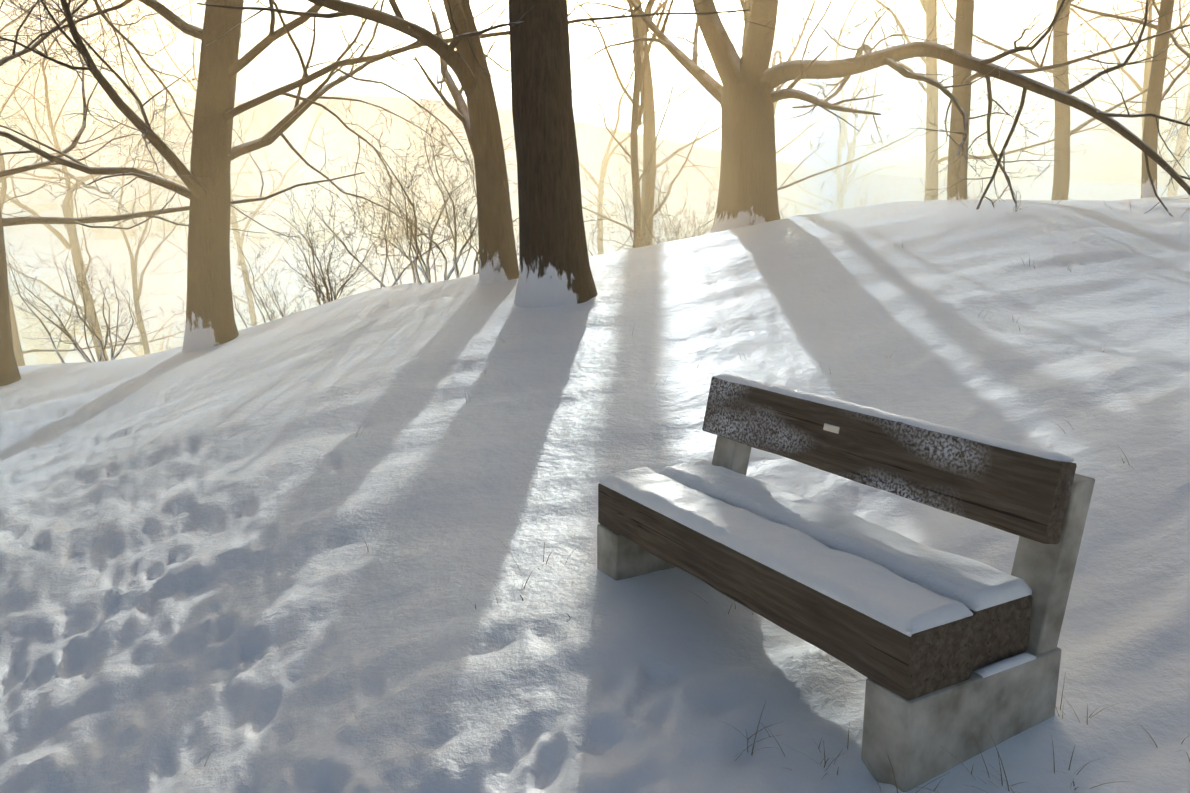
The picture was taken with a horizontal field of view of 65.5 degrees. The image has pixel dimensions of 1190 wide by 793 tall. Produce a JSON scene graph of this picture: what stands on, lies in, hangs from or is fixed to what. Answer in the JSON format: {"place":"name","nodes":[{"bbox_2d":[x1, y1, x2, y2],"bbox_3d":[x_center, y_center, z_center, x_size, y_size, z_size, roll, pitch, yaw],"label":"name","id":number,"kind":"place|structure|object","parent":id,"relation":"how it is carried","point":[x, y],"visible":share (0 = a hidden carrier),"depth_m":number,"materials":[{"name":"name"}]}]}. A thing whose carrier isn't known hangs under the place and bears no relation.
{"place":"outdoors","nodes":[
{"label":"outdoors","id":0,"kind":"place"},
{"bbox_2d":[0,96,1189,792],"bbox_3d":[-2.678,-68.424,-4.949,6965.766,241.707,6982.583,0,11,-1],"label":"snowy ground","id":1,"kind":"structure","parent":0,"point":[186,580],"depth_m":5.29,"materials":[{"name":"white snow"}]},
{"bbox_2d":[0,0,108,216],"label":"tree","id":2,"kind":"object","parent":1,"relation":"on","point":[40,47],"depth_m":21.53,"materials":[{"name":"brown plant"}]},
{"bbox_2d":[10,257,125,363],"bbox_3d":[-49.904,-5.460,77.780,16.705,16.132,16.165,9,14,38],"label":"shrub","id":3,"kind":"object","parent":1,"relation":"on","point":[54,327],"depth_m":78.46,"materials":[{"name":"brown plant"}]},
{"bbox_2d":[0,0,151,216],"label":"tree","id":4,"kind":"object","parent":1,"relation":"on","point":[107,13],"depth_m":22.58,"materials":[{"name":"brown plant"}]},
{"bbox_2d":[0,55,158,335],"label":"tree","id":5,"kind":"object","parent":1,"relation":"on","point":[26,173],"depth_m":39.23,"materials":[{"name":"brown plant"}]},
{"bbox_2d":[6,241,165,362],"bbox_3d":[-8.502,-1.605,14.944,2.391,2.524,2.273,-10,15,-43],"label":"shrub","id":6,"kind":"object","parent":1,"relation":"on","point":[68,335],"depth_m":14.98,"materials":[{"name":"brown plant"}]},
{"bbox_2d":[0,0,233,365],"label":"tree","id":7,"kind":"object","parent":1,"relation":"on","point":[2,205],"depth_m":30.79,"materials":[{"name":"brown plant"}]},
{"bbox_2d":[108,319,182,358],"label":"shrub","id":8,"kind":"object","parent":1,"relation":"on","point":[152,346],"depth_m":79.96,"materials":[{"name":"brown plant"}]},
{"bbox_2d":[65,64,274,355],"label":"tree","id":9,"kind":"object","parent":1,"relation":"on","point":[134,289],"depth_m":40.66,"materials":[{"name":"brown plant"}]},
{"bbox_2d":[0,0,344,360],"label":"tree","id":10,"kind":"object","parent":1,"relation":"on","point":[67,213],"depth_m":39.86,"materials":[{"name":"brown plant"}]},
{"bbox_2d":[0,0,390,385],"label":"tree","id":11,"kind":"object","parent":1,"relation":"on","point":[7,367],"depth_m":13.73,"materials":[{"name":"brown plant"}]},
{"bbox_2d":[98,0,374,325],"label":"tree","id":12,"kind":"object","parent":1,"relation":"on","point":[194,42],"depth_m":41.96,"materials":[{"name":"brown plant"}]},
{"bbox_2d":[165,236,382,349],"bbox_3d":[-5.542,-1.678,17.805,5.222,2.799,3.694,-6,12,-27],"label":"shrub","id":13,"kind":"object","parent":1,"relation":"on","point":[270,318],"depth_m":17.57,"materials":[{"name":"brown plant"}]},
{"bbox_2d":[41,0,532,282],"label":"tree","id":14,"kind":"object","parent":1,"relation":"on","point":[455,42],"depth_m":11.96,"materials":[{"name":"brown plant"}]},
{"bbox_2d":[250,162,405,304],"bbox_3d":[-4.460,-2.605,16.232,2.335,2.926,2.322,7,13,33],"label":"shrub","id":15,"kind":"object","parent":1,"relation":"on","point":[323,279],"depth_m":16.11,"materials":[{"name":"brown plant"}]},
{"bbox_2d":[31,195,654,243],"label":"distant houses","id":16,"kind":"structure","parent":1,"relation":"on","point":[101,234],"depth_m":595.04,"materials":[{"name":"grey"}]},
{"bbox_2d":[287,166,475,287],"bbox_3d":[-3.338,-2.719,15.105,2.840,2.175,2.657,5,12,26],"label":"shrub","id":17,"kind":"object","parent":1,"relation":"on","point":[394,269],"depth_m":15.09,"materials":[{"name":"brown plant"}]},
{"bbox_2d":[240,0,597,307],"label":"tree","id":18,"kind":"object","parent":1,"relation":"on","point":[557,64],"depth_m":10.29,"materials":[{"name":"brown plant"}]},
{"bbox_2d":[0,0,890,352],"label":"tree","id":19,"kind":"object","parent":1,"relation":"on","point":[212,126],"depth_m":13.26,"materials":[{"name":"brown plant"}]},
{"bbox_2d":[338,76,639,283],"bbox_3d":[-1.893,-3.092,13.653,4.743,3.177,3.995,5,12,25],"label":"shrub","id":20,"kind":"object","parent":1,"relation":"on","point":[437,246],"depth_m":13.75,"materials":[{"name":"brown plant"}]},
{"bbox_2d":[449,0,743,253],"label":"tree","id":21,"kind":"object","parent":1,"relation":"on","point":[627,137],"depth_m":45.95,"materials":[{"name":"brown plant"}]},
{"bbox_2d":[480,0,792,246],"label":"tree","id":22,"kind":"object","parent":1,"relation":"on","point":[645,141],"depth_m":34.40,"materials":[{"name":"brown plant"}]},
{"bbox_2d":[568,0,704,247],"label":"tree","id":23,"kind":"object","parent":1,"relation":"on","point":[638,118],"depth_m":26.53,"materials":[{"name":"brown plant"}]},
{"bbox_2d":[586,150,715,248],"bbox_3d":[1.755,-3.663,20.705,4.412,3.722,4.009,-7,13,-34],"label":"shrub","id":24,"kind":"object","parent":1,"relation":"on","point":[658,216],"depth_m":20.94,"materials":[{"name":"brown plant"}]},
{"bbox_2d":[162,245,1189,792],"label":"grass tufts","id":25,"kind":"object","parent":1,"relation":"on","point":[848,733],"visible":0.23,"depth_m":3.10,"materials":[{"name":"brown plant"}]},
{"bbox_2d":[583,163,786,255],"bbox_3d":[1.963,-3.031,18.659,4.982,3.307,3.655,3,11,15],"label":"shrub","id":26,"kind":"object","parent":1,"relation":"on","point":[707,227],"depth_m":18.60,"materials":[{"name":"brown plant"}]},
{"bbox_2d":[656,0,932,190],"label":"tree","id":27,"kind":"object","parent":1,"relation":"on","point":[746,25],"depth_m":22.64,"materials":[{"name":"brown plant"}]},
{"bbox_2d":[702,0,907,201],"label":"tree","id":28,"kind":"object","parent":1,"relation":"on","point":[793,54],"depth_m":47.08,"materials":[{"name":"beige plant"}]},
{"bbox_2d":[781,171,887,216],"bbox_3d":[6.331,-4.316,24.156,3.817,3.196,4.732,-9,14,-38],"label":"shrub","id":29,"kind":"object","parent":1,"relation":"on","point":[825,202],"depth_m":24.13,"materials":[{"name":"brown plant"}]},
{"bbox_2d":[597,374,1094,791],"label":"bench","id":30,"kind":"object","parent":1,"relation":"on","point":[951,653],"visible":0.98,"depth_m":3.23,"materials":[{"name":"brown wood"}]},
{"bbox_2d":[778,0,939,211],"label":"tree","id":31,"kind":"object","parent":1,"relation":"on","point":[860,73],"depth_m":48.71,"materials":[{"name":"beige plant"}]},
{"bbox_2d":[778,0,951,205],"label":"tree","id":32,"kind":"object","parent":1,"relation":"on","point":[860,105],"depth_m":47.82,"materials":[{"name":"beige plant"}]},
{"bbox_2d":[580,0,1189,232],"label":"tree","id":33,"kind":"object","parent":1,"relation":"on","point":[1064,98],"depth_m":15.81,"materials":[{"name":"brown plant"}]},
{"bbox_2d":[811,0,1189,199],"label":"tree","id":34,"kind":"object","parent":1,"relation":"on","point":[934,68],"depth_m":27.06,"materials":[{"name":"brown plant"}]},
{"bbox_2d":[937,0,1189,199],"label":"tree","id":35,"kind":"object","parent":1,"relation":"on","point":[1058,106],"depth_m":22.46,"materials":[{"name":"brown plant"}]},
{"bbox_2d":[947,0,1189,199],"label":"tree","id":36,"kind":"object","parent":1,"relation":"on","point":[967,29],"depth_m":18.64,"materials":[{"name":"brown plant"}]},
{"bbox_2d":[987,0,1189,158],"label":"tree","id":37,"kind":"object","parent":1,"relation":"on","point":[1114,54],"depth_m":40.77,"materials":[{"name":"brown plant"}]},
{"bbox_2d":[1045,0,1189,197],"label":"tree","id":38,"kind":"object","parent":1,"relation":"on","point":[1161,27],"depth_m":20.45,"materials":[{"name":"brown plant"}]},
{"bbox_2d":[1069,0,1188,137],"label":"tree","id":39,"kind":"object","parent":1,"relation":"on","point":[1124,25],"depth_m":49.24,"materials":[{"name":"brown plant"}]},
{"bbox_2d":[1072,0,1189,58],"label":"tree","id":40,"kind":"object","parent":1,"relation":"on","point":[1173,37],"depth_m":20.39,"materials":[{"name":"brown plant"}]},
{"bbox_2d":[1086,28,1189,196],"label":"tree","id":41,"kind":"object","parent":1,"relation":"on","point":[1177,153],"depth_m":49.66,"materials":[{"name":"brown plant"}]},
{"bbox_2d":[1137,1,1189,156],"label":"tree","id":42,"kind":"object","parent":1,"relation":"on","point":[1164,105],"depth_m":43.15,"materials":[{"name":"brown plant"}]},
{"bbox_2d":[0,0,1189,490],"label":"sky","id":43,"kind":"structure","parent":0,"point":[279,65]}
]}

